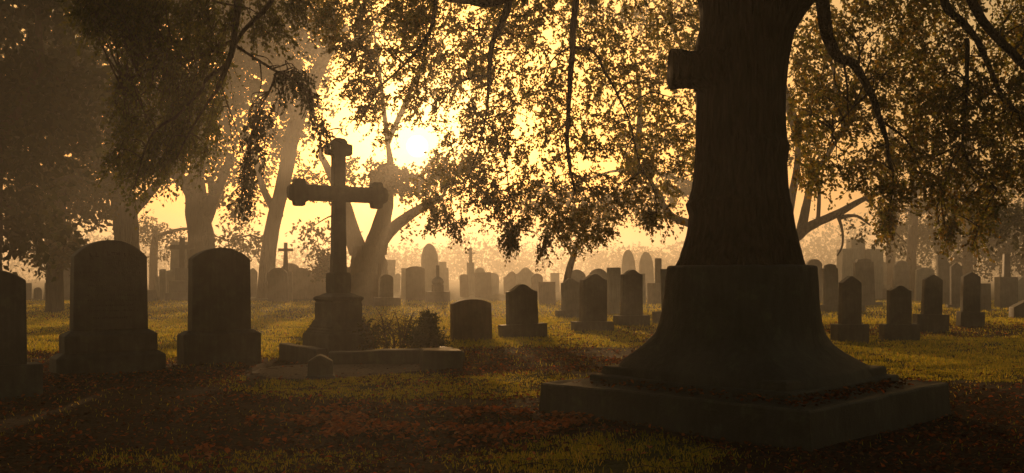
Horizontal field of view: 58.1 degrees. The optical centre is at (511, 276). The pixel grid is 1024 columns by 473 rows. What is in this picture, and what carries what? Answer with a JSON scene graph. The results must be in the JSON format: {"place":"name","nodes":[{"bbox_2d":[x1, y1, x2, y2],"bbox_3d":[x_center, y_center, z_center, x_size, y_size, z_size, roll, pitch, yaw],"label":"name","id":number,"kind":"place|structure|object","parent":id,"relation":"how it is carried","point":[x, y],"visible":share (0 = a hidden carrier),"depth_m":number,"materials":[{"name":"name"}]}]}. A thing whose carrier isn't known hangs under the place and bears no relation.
{"place":"outdoors","nodes":[
{"label":"outdoors","id":0,"kind":"place"},
{"bbox_2d":[156,276,158,296],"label":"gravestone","id":1,"kind":"object","parent":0,"point":[157,283],"visible":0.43,"depth_m":54.01,"materials":[{"name":"stone"}]},
{"bbox_2d":[252,364,420,379],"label":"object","id":2,"kind":"structure","parent":0,"point":[294,371],"depth_m":11.72,"materials":[{"name":"grey stone"}]},
{"bbox_2d":[0,279,1023,472],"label":"ground","id":3,"kind":"structure","parent":0,"point":[619,466],"depth_m":7.50,"materials":[{"name":"green plant"}]},
{"bbox_2d":[0,270,42,399],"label":"gravestone","id":4,"kind":"object","parent":3,"relation":"on","point":[20,375],"visible":0.86,"depth_m":9.00,"materials":[{"name":"stone"}]},
{"bbox_2d":[26,283,31,298],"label":"gravestone","id":5,"kind":"object","parent":3,"relation":"on","point":[28,290],"visible":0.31,"depth_m":49.14,"materials":[{"name":"grey stone"}]},
{"bbox_2d":[33,287,42,298],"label":"gravestone","id":6,"kind":"object","parent":3,"relation":"on","point":[37,292],"visible":0.88,"depth_m":48.02,"materials":[{"name":"grey stone"}]},
{"bbox_2d":[0,0,131,281],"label":"tree","id":7,"kind":"object","parent":3,"relation":"on","point":[32,95],"visible":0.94,"depth_m":18.98,"materials":[{"name":"green plant"}]},
{"bbox_2d":[63,265,70,299],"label":"gravestone","id":8,"kind":"object","parent":3,"relation":"on","point":[66,276],"visible":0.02,"depth_m":46.99,"materials":[{"name":"grey stone"}]},
{"bbox_2d":[2,145,141,312],"bbox_3d":[-15.628,-1.684,31.523,5.564,5.972,4.523,0,0,0],"label":"tree","id":9,"kind":"object","parent":3,"relation":"on","point":[54,296],"visible":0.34,"depth_m":30.97,"materials":[{"name":"plant"}]},
{"bbox_2d":[49,240,165,375],"bbox_3d":[-4.945,0.403,11.309,1.277,1.698,0.350,0,0,-40],"label":"gravestone","id":10,"kind":"object","parent":3,"relation":"on","point":[110,331],"visible":0.99,"depth_m":11.20,"materials":[{"name":"stone"}]},
{"bbox_2d":[0,0,241,249],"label":"tree","id":11,"kind":"object","parent":3,"relation":"on","point":[125,231],"visible":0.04,"depth_m":39.63,"materials":[{"name":"green plant"}]},
{"bbox_2d":[148,290,156,301],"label":"gravestone","id":12,"kind":"object","parent":3,"relation":"on","point":[152,295],"visible":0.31,"depth_m":43.24,"materials":[{"name":"grey stone"}]},
{"bbox_2d":[159,269,166,299],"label":"gravestone","id":13,"kind":"object","parent":3,"relation":"on","point":[162,283],"visible":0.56,"depth_m":46.97,"materials":[{"name":"stone"}]},
{"bbox_2d":[166,241,187,292],"bbox_3d":[-19.833,-0.425,56.000,2.102,3.352,2.102,0,0,-5],"label":"obelisk monument","id":14,"kind":"object","parent":3,"relation":"on","point":[174,264],"visible":0.27,"depth_m":55.25,"materials":[{"name":"stone"}]},
{"bbox_2d":[165,238,194,300],"bbox_3d":[-16.408,-0.340,46.012,1.559,3.179,1.200,0,0,-14],"label":"cross monument","id":15,"kind":"object","parent":3,"relation":"on","point":[178,288],"visible":0.73,"depth_m":45.61,"materials":[{"name":"stone"}]},
{"bbox_2d":[138,209,258,289],"bbox_3d":[-21.298,-1.623,62.059,9.574,5.850,4.850,0,0,0],"label":"tree","id":16,"kind":"object","parent":3,"relation":"on","point":[156,236],"visible":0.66,"depth_m":61.79,"materials":[{"name":"plant"}]},
{"bbox_2d":[177,248,260,364],"bbox_3d":[-4.022,0.428,12.682,1.074,1.648,0.297,0,0,-37],"label":"gravestone","id":17,"kind":"object","parent":3,"relation":"on","point":[220,330],"visible":0.9,"depth_m":12.56,"materials":[{"name":"stone"}]},
{"bbox_2d":[139,0,338,267],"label":"tree","id":18,"kind":"object","parent":3,"relation":"on","point":[201,234],"visible":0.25,"depth_m":49.51,"materials":[{"name":"green plant"}]},
{"bbox_2d":[250,268,257,296],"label":"gravestone","id":19,"kind":"object","parent":3,"relation":"on","point":[254,278],"visible":0.63,"depth_m":54.02,"materials":[{"name":"stone"}]},
{"bbox_2d":[184,1,355,297],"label":"tree","id":20,"kind":"object","parent":3,"relation":"on","point":[285,145],"visible":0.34,"depth_m":50.69,"materials":[{"name":"green plant"}]},
{"bbox_2d":[268,268,288,302],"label":"gravestone","id":21,"kind":"object","parent":3,"relation":"on","point":[278,289],"visible":0.83,"depth_m":41.98,"materials":[{"name":"grey stone"}]},
{"bbox_2d":[278,243,292,301],"bbox_3d":[-10.951,-0.194,44.600,0.709,2.888,0.600,0,0,-10],"label":"cross monument","id":22,"kind":"object","parent":3,"relation":"on","point":[285,249],"visible":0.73,"depth_m":44.51,"materials":[{"name":"grey stone"}]},
{"bbox_2d":[281,263,299,270],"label":"gravestone","id":23,"kind":"object","parent":3,"relation":"on","point":[292,266],"visible":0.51,"depth_m":54.02,"materials":[{"name":"grey stone"}]},
{"bbox_2d":[293,268,312,298],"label":"gravestone","id":24,"kind":"object","parent":3,"relation":"on","point":[302,286],"visible":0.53,"depth_m":49.15,"materials":[{"name":"grey stone"}]},
{"bbox_2d":[306,248,329,282],"bbox_3d":[-8.621,-0.202,42.088,1.605,2.277,2.112,0,0,-21],"label":"round shrub","id":25,"kind":"object","parent":3,"relation":"on","point":[322,269],"visible":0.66,"depth_m":41.68,"materials":[{"name":"green plant"}]},
{"bbox_2d":[305,354,334,378],"bbox_3d":[-2.296,1.095,11.050,0.340,0.313,0.270,0,0,-10],"label":"grave marker","id":26,"kind":"object","parent":3,"relation":"on","point":[320,365],"visible":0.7,"depth_m":10.95,"materials":[{"name":"stone"}]},
{"bbox_2d":[312,267,351,296],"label":"gravestone","id":27,"kind":"object","parent":3,"relation":"on","point":[319,287],"visible":0.24,"depth_m":52.04,"materials":[{"name":"grey stone"}]},
{"bbox_2d":[286,138,387,355],"bbox_3d":[-2.674,-0.439,14.199,1.573,3.380,0.810,0,0,-40],"label":"cross monument","id":28,"kind":"object","parent":3,"relation":"on","point":[338,309],"visible":0.87,"depth_m":14.08,"materials":[{"name":"stone"}]},
{"bbox_2d":[351,272,378,305],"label":"gravestone","id":29,"kind":"object","parent":3,"relation":"on","point":[364,285],"visible":0.77,"depth_m":36.99,"materials":[{"name":"grey stone"}]},
{"bbox_2d":[348,316,392,349],"bbox_3d":[-2.109,0.919,13.869,0.681,0.652,0.722,0,0,0],"label":"leafy shrub","id":30,"kind":"object","parent":3,"relation":"on","point":[377,339],"visible":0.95,"depth_m":13.77,"materials":[{"name":"green plant"}]},
{"bbox_2d":[279,343,464,364],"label":"grave kerb","id":31,"kind":"structure","parent":3,"relation":"on","point":[294,353],"depth_m":12.58,"materials":[{"name":"stone"}]},
{"bbox_2d":[373,274,400,306],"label":"gravestone","id":32,"kind":"object","parent":3,"relation":"on","point":[385,298],"visible":0.9,"depth_m":36.73,"materials":[{"name":"grey stone"}]},
{"bbox_2d":[387,260,395,291],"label":"gravestone","id":33,"kind":"object","parent":3,"relation":"on","point":[391,267],"visible":0.29,"depth_m":72.01,"materials":[{"name":"stone"}]},
{"bbox_2d":[376,308,416,348],"bbox_3d":[-1.674,0.830,13.929,0.869,0.699,0.598,0,0,-15],"label":"dry shrub","id":34,"kind":"object","parent":3,"relation":"on","point":[393,334],"visible":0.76,"depth_m":13.89,"materials":[{"name":"brown plant"}]},
{"bbox_2d":[394,273,400,291],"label":"gravestone","id":35,"kind":"object","parent":3,"relation":"on","point":[397,281],"visible":0.84,"depth_m":72.00,"materials":[{"name":"stone"}]},
{"bbox_2d":[401,268,405,294],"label":"gravestone","id":36,"kind":"object","parent":3,"relation":"on","point":[403,281],"visible":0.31,"depth_m":59.99,"materials":[{"name":"stone"}]},
{"bbox_2d":[285,5,538,296],"bbox_3d":[-5.668,-7.092,52.602,14.863,16.789,6.310,0,0,0],"label":"tree","id":37,"kind":"object","parent":3,"relation":"on","point":[369,254],"visible":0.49,"depth_m":52.54,"materials":[{"name":"plant"}]},
{"bbox_2d":[178,389,652,465],"bbox_3d":[-0.361,1.176,7.986,3.727,0.139,4.376,0,0,0],"label":"leaf drift","id":38,"kind":"object","parent":3,"relation":"on","point":[334,422],"visible":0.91,"depth_m":7.30,"materials":[{"name":"orange plant"}]},
{"bbox_2d":[406,266,424,299],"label":"gravestone","id":39,"kind":"object","parent":3,"relation":"on","point":[415,282],"visible":0.88,"depth_m":46.99,"materials":[{"name":"grey stone"}]},
{"bbox_2d":[395,308,454,348],"bbox_3d":[-1.261,0.830,13.538,0.911,0.749,0.831,0,0,-29],"label":"conifer bush","id":40,"kind":"object","parent":3,"relation":"on","point":[424,333],"visible":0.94,"depth_m":13.50,"materials":[{"name":"green plant"}]},
{"bbox_2d":[421,243,438,290],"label":"gravestone","id":41,"kind":"object","parent":3,"relation":"on","point":[429,259],"visible":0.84,"depth_m":69.67,"materials":[{"name":"stone"}]},
{"bbox_2d":[425,265,449,302],"bbox_3d":[-3.381,0.371,41.938,1.062,1.758,0.600,0,0,-12],"label":"urn monument","id":42,"kind":"object","parent":3,"relation":"on","point":[437,293],"visible":0.95,"depth_m":41.70,"materials":[{"name":"grey stone"}]},
{"bbox_2d":[419,348,462,370],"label":"stone block","id":43,"kind":"structure","parent":3,"relation":"on","point":[435,359],"depth_m":11.82,"materials":[{"name":"grey stone"}]},
{"bbox_2d":[439,262,446,284],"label":"gravestone","id":44,"kind":"object","parent":3,"relation":"on","point":[442,265],"visible":0.46,"depth_m":69.63,"materials":[{"name":"stone"}]},
{"bbox_2d":[444,268,448,290],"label":"gravestone","id":45,"kind":"object","parent":3,"relation":"on","point":[446,279],"visible":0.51,"depth_m":66.45,"materials":[{"name":"stone"}]},
{"bbox_2d":[459,274,468,296],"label":"gravestone","id":46,"kind":"object","parent":3,"relation":"on","point":[464,287],"visible":0.88,"depth_m":54.02,"materials":[{"name":"grey stone"}]},
{"bbox_2d":[467,247,474,294],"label":"cross monument","id":47,"kind":"object","parent":3,"relation":"on","point":[470,269],"visible":0.8,"depth_m":59.76,"materials":[{"name":"stone"}]},
{"bbox_2d":[450,299,491,340],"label":"gravestone","id":48,"kind":"object","parent":3,"relation":"on","point":[470,319],"visible":0.84,"depth_m":17.34,"materials":[{"name":"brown stone"}]},
{"bbox_2d":[474,267,484,293],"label":"gravestone","id":49,"kind":"object","parent":3,"relation":"on","point":[479,269],"visible":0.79,"depth_m":61.72,"materials":[{"name":"stone"}]},
{"bbox_2d":[474,272,491,296],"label":"gravestone","id":50,"kind":"object","parent":3,"relation":"on","point":[483,287],"visible":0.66,"depth_m":52.72,"materials":[{"name":"grey stone"}]},
{"bbox_2d":[491,273,498,293],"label":"gravestone","id":51,"kind":"object","parent":3,"relation":"on","point":[495,282],"visible":0.51,"depth_m":61.73,"materials":[{"name":"stone"}]},
{"bbox_2d":[503,271,515,293],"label":"gravestone","id":52,"kind":"object","parent":3,"relation":"on","point":[509,280],"visible":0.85,"depth_m":61.74,"materials":[{"name":"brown stone"}]},
{"bbox_2d":[0,308,1023,472],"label":"fallen leaves","id":53,"kind":"object","parent":3,"relation":"on","point":[413,464],"depth_m":7.30,"materials":[{"name":"brown plant"}]},
{"bbox_2d":[2,212,1023,282],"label":"distant wood","id":54,"kind":"object","parent":3,"relation":"on","point":[498,265],"visible":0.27,"depth_m":177.10,"materials":[{"name":"plant"}]},
{"bbox_2d":[498,284,547,337],"bbox_3d":[0.208,0.702,18.479,0.979,1.099,0.256,-2,0,-24],"label":"gravestone","id":55,"kind":"object","parent":3,"relation":"on","point":[521,310],"visible":0.91,"depth_m":18.38,"materials":[{"name":"stone"}]},
{"bbox_2d":[515,267,533,287],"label":"gravestone","id":56,"kind":"object","parent":3,"relation":"on","point":[524,275],"visible":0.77,"depth_m":61.74,"materials":[{"name":"stone"}]},
{"bbox_2d":[531,273,542,297],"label":"gravestone","id":57,"kind":"object","parent":3,"relation":"on","point":[536,278],"visible":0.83,"depth_m":50.83,"materials":[{"name":"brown stone"}]},
{"bbox_2d":[538,282,555,304],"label":"gravestone","id":58,"kind":"object","parent":3,"relation":"on","point":[546,293],"visible":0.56,"depth_m":39.32,"materials":[{"name":"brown stone"}]},
{"bbox_2d":[550,273,558,291],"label":"gravestone","id":59,"kind":"object","parent":3,"relation":"on","point":[554,277],"visible":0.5,"depth_m":72.00,"materials":[{"name":"stone"}]},
{"bbox_2d":[555,278,579,318],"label":"gravestone","id":60,"kind":"object","parent":3,"relation":"on","point":[570,291],"visible":0.74,"depth_m":26.00,"materials":[{"name":"grey stone"}]},
{"bbox_2d":[537,204,619,281],"bbox_3d":[1.950,-0.411,26.439,2.483,3.434,2.780,0,0,0],"label":"tree","id":61,"kind":"object","parent":3,"relation":"on","point":[569,268],"visible":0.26,"depth_m":26.55,"materials":[{"name":"green plant"}]},
{"bbox_2d":[571,270,585,289],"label":"gravestone","id":62,"kind":"object","parent":3,"relation":"on","point":[577,275],"visible":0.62,"depth_m":36.05,"materials":[{"name":"grey stone"}]},
{"bbox_2d":[571,274,613,331],"bbox_3d":[1.800,0.596,20.521,0.950,1.311,0.286,1,0,-22],"label":"gravestone","id":63,"kind":"object","parent":3,"relation":"on","point":[593,303],"visible":0.88,"depth_m":20.43,"materials":[{"name":"stone"}]},
{"bbox_2d":[590,268,606,279],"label":"gravestone","id":64,"kind":"object","parent":3,"relation":"on","point":[602,273],"visible":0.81,"depth_m":34.61,"materials":[{"name":"grey stone"}]},
{"bbox_2d":[503,0,698,229],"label":"tree","id":65,"kind":"object","parent":3,"relation":"on","point":[686,187],"visible":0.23,"depth_m":51.74,"materials":[{"name":"green plant"}]},
{"bbox_2d":[607,267,620,314],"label":"gravestone","id":66,"kind":"object","parent":3,"relation":"on","point":[613,289],"visible":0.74,"depth_m":28.43,"materials":[{"name":"stone"}]},
{"bbox_2d":[621,250,635,273],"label":"gravestone","id":67,"kind":"object","parent":3,"relation":"on","point":[628,261],"visible":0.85,"depth_m":74.48,"materials":[{"name":"stone"}]},
{"bbox_2d":[613,270,649,326],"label":"gravestone","id":68,"kind":"object","parent":3,"relation":"on","point":[631,297],"visible":0.91,"depth_m":22.18,"materials":[{"name":"stone"}]},
{"bbox_2d":[641,273,645,304],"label":"gravestone","id":69,"kind":"object","parent":3,"relation":"on","point":[644,295],"visible":0.5,"depth_m":39.29,"materials":[{"name":"stone"}]},
{"bbox_2d":[639,252,653,290],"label":"gravestone","id":70,"kind":"object","parent":3,"relation":"on","point":[646,264],"visible":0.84,"depth_m":74.47,"materials":[{"name":"stone"}]},
{"bbox_2d":[647,258,661,303],"bbox_3d":[6.344,0.231,40.000,0.733,2.039,0.700,0,0,-14],"label":"column monument","id":71,"kind":"object","parent":3,"relation":"on","point":[653,293],"depth_m":39.87,"materials":[{"name":"stone"}]},
{"bbox_2d":[652,269,666,323],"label":"gravestone","id":72,"kind":"object","parent":3,"relation":"on","point":[656,314],"visible":0.3,"depth_m":23.44,"materials":[{"name":"grey stone"}]},
{"bbox_2d":[538,264,950,450],"bbox_3d":[2.057,0.606,8.146,2.605,1.413,2.593,0,0,-45],"label":"pedestal","id":73,"kind":"object","parent":3,"relation":"on","point":[735,330],"visible":0.99,"depth_m":7.49,"materials":[{"name":"stone"}]},
{"bbox_2d":[48,0,1023,271],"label":"great tree","id":74,"kind":"object","parent":73,"relation":"on","point":[730,66],"visible":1,"depth_m":11.23,"materials":[{"name":"green plant"}]},
{"bbox_2d":[581,0,971,263],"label":"tree","id":75,"kind":"object","parent":3,"relation":"on","point":[805,227],"visible":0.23,"depth_m":25.02,"materials":[{"name":"green plant"}]},
{"bbox_2d":[806,259,821,302],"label":"gravestone","id":76,"kind":"object","parent":3,"relation":"on","point":[817,263],"visible":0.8,"depth_m":41.17,"materials":[{"name":"grey stone"}]},
{"bbox_2d":[820,264,865,312],"bbox_3d":[10.813,0.412,30.728,1.755,1.671,0.527,-1,0,-6],"label":"gravestone","id":77,"kind":"object","parent":3,"relation":"on","point":[829,287],"visible":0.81,"depth_m":30.63,"materials":[{"name":"grey stone"}]},
{"bbox_2d":[830,276,868,342],"bbox_3d":[6.102,0.621,16.647,0.635,1.261,0.255,0,0,-14],"label":"gravestone","id":78,"kind":"object","parent":3,"relation":"on","point":[849,326],"visible":0.92,"depth_m":16.56,"materials":[{"name":"stone"}]},
{"bbox_2d":[836,239,882,298],"bbox_3d":[18.746,-0.398,50.053,2.451,3.329,1.718,0,0,-3],"label":"ruined monument","id":79,"kind":"object","parent":3,"relation":"on","point":[849,254],"visible":0.63,"depth_m":49.54,"materials":[{"name":"stone"}]},
{"bbox_2d":[853,259,882,305],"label":"gravestone","id":80,"kind":"object","parent":3,"relation":"on","point":[863,271],"visible":0.84,"depth_m":37.31,"materials":[{"name":"grey stone"}]},
{"bbox_2d":[883,261,913,298],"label":"gravestone","id":81,"kind":"object","parent":3,"relation":"on","point":[901,272],"visible":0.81,"depth_m":49.17,"materials":[{"name":"grey stone"}]},
{"bbox_2d":[879,285,919,340],"bbox_3d":[7.143,0.708,16.987,0.691,1.088,0.219,0,0,-6],"label":"gravestone","id":82,"kind":"object","parent":3,"relation":"on","point":[899,325],"visible":0.91,"depth_m":16.91,"materials":[{"name":"stone"}]},
{"bbox_2d":[871,128,946,288],"bbox_3d":[27.733,-4.346,62.257,6.412,11.298,5.747,0,0,0],"label":"tree","id":83,"kind":"object","parent":3,"relation":"on","point":[890,271],"visible":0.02,"depth_m":61.77,"materials":[{"name":"green plant"}]},
{"bbox_2d":[914,267,934,301],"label":"gravestone","id":84,"kind":"object","parent":3,"relation":"on","point":[922,273],"visible":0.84,"depth_m":43.23,"materials":[{"name":"stone"}]},
{"bbox_2d":[912,274,949,332],"bbox_3d":[9.102,0.603,20.013,0.723,1.296,0.233,2,1,-4],"label":"gravestone","id":85,"kind":"object","parent":3,"relation":"on","point":[931,317],"visible":0.89,"depth_m":19.94,"materials":[{"name":"stone"}]},
{"bbox_2d":[936,255,950,304],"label":"gravestone","id":86,"kind":"object","parent":3,"relation":"on","point":[943,269],"visible":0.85,"depth_m":38.57,"materials":[{"name":"grey stone"}]},
{"bbox_2d":[946,263,961,307],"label":"gravestone","id":87,"kind":"object","parent":3,"relation":"on","point":[955,278],"visible":0.81,"depth_m":35.16,"materials":[{"name":"grey stone"}]},
{"bbox_2d":[887,141,1023,281],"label":"tree","id":88,"kind":"object","parent":3,"relation":"on","point":[969,260],"visible":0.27,"depth_m":54.70,"materials":[{"name":"green plant"}]},
{"bbox_2d":[891,134,1023,297],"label":"tree","id":89,"kind":"object","parent":3,"relation":"on","point":[913,227],"visible":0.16,"depth_m":51.80,"materials":[{"name":"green plant"}]},
{"bbox_2d":[956,272,984,326],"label":"gravestone","id":90,"kind":"object","parent":3,"relation":"on","point":[969,314],"visible":0.89,"depth_m":21.72,"materials":[{"name":"stone"}]},
{"bbox_2d":[980,283,996,310],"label":"gravestone","id":91,"kind":"object","parent":3,"relation":"on","point":[985,302],"visible":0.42,"depth_m":32.02,"materials":[{"name":"grey stone"}]},
{"bbox_2d":[970,131,1023,257],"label":"tree","id":92,"kind":"object","parent":3,"relation":"on","point":[1017,215],"visible":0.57,"depth_m":26.65,"materials":[{"name":"green plant"}]},
{"bbox_2d":[994,254,1017,307],"bbox_3d":[18.842,0.199,35.139,0.639,2.103,0.600,0,0,8],"label":"column monument","id":93,"kind":"object","parent":3,"relation":"on","point":[1006,290],"depth_m":34.88,"materials":[{"name":"stone"}]},
{"bbox_2d":[1009,300,1023,317],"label":"gravestone","id":94,"kind":"object","parent":3,"relation":"on","point":[1016,310],"visible":0.85,"depth_m":26.26,"materials":[{"name":"stone"}]},
{"bbox_2d":[1018,276,1023,301],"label":"gravestone","id":95,"kind":"object","parent":3,"relation":"on","point":[1021,288],"visible":0.5,"depth_m":43.24,"materials":[{"name":"stone"}]},
{"bbox_2d":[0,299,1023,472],"bbox_3d":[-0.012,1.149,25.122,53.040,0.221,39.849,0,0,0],"label":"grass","id":96,"kind":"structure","parent":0,"point":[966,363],"depth_m":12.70,"materials":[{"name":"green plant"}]},
{"bbox_2d":[1,0,1023,278],"label":"sky","id":97,"kind":"structure","parent":0,"point":[413,144],"materials":[{"name":"yellow"}]}
]}

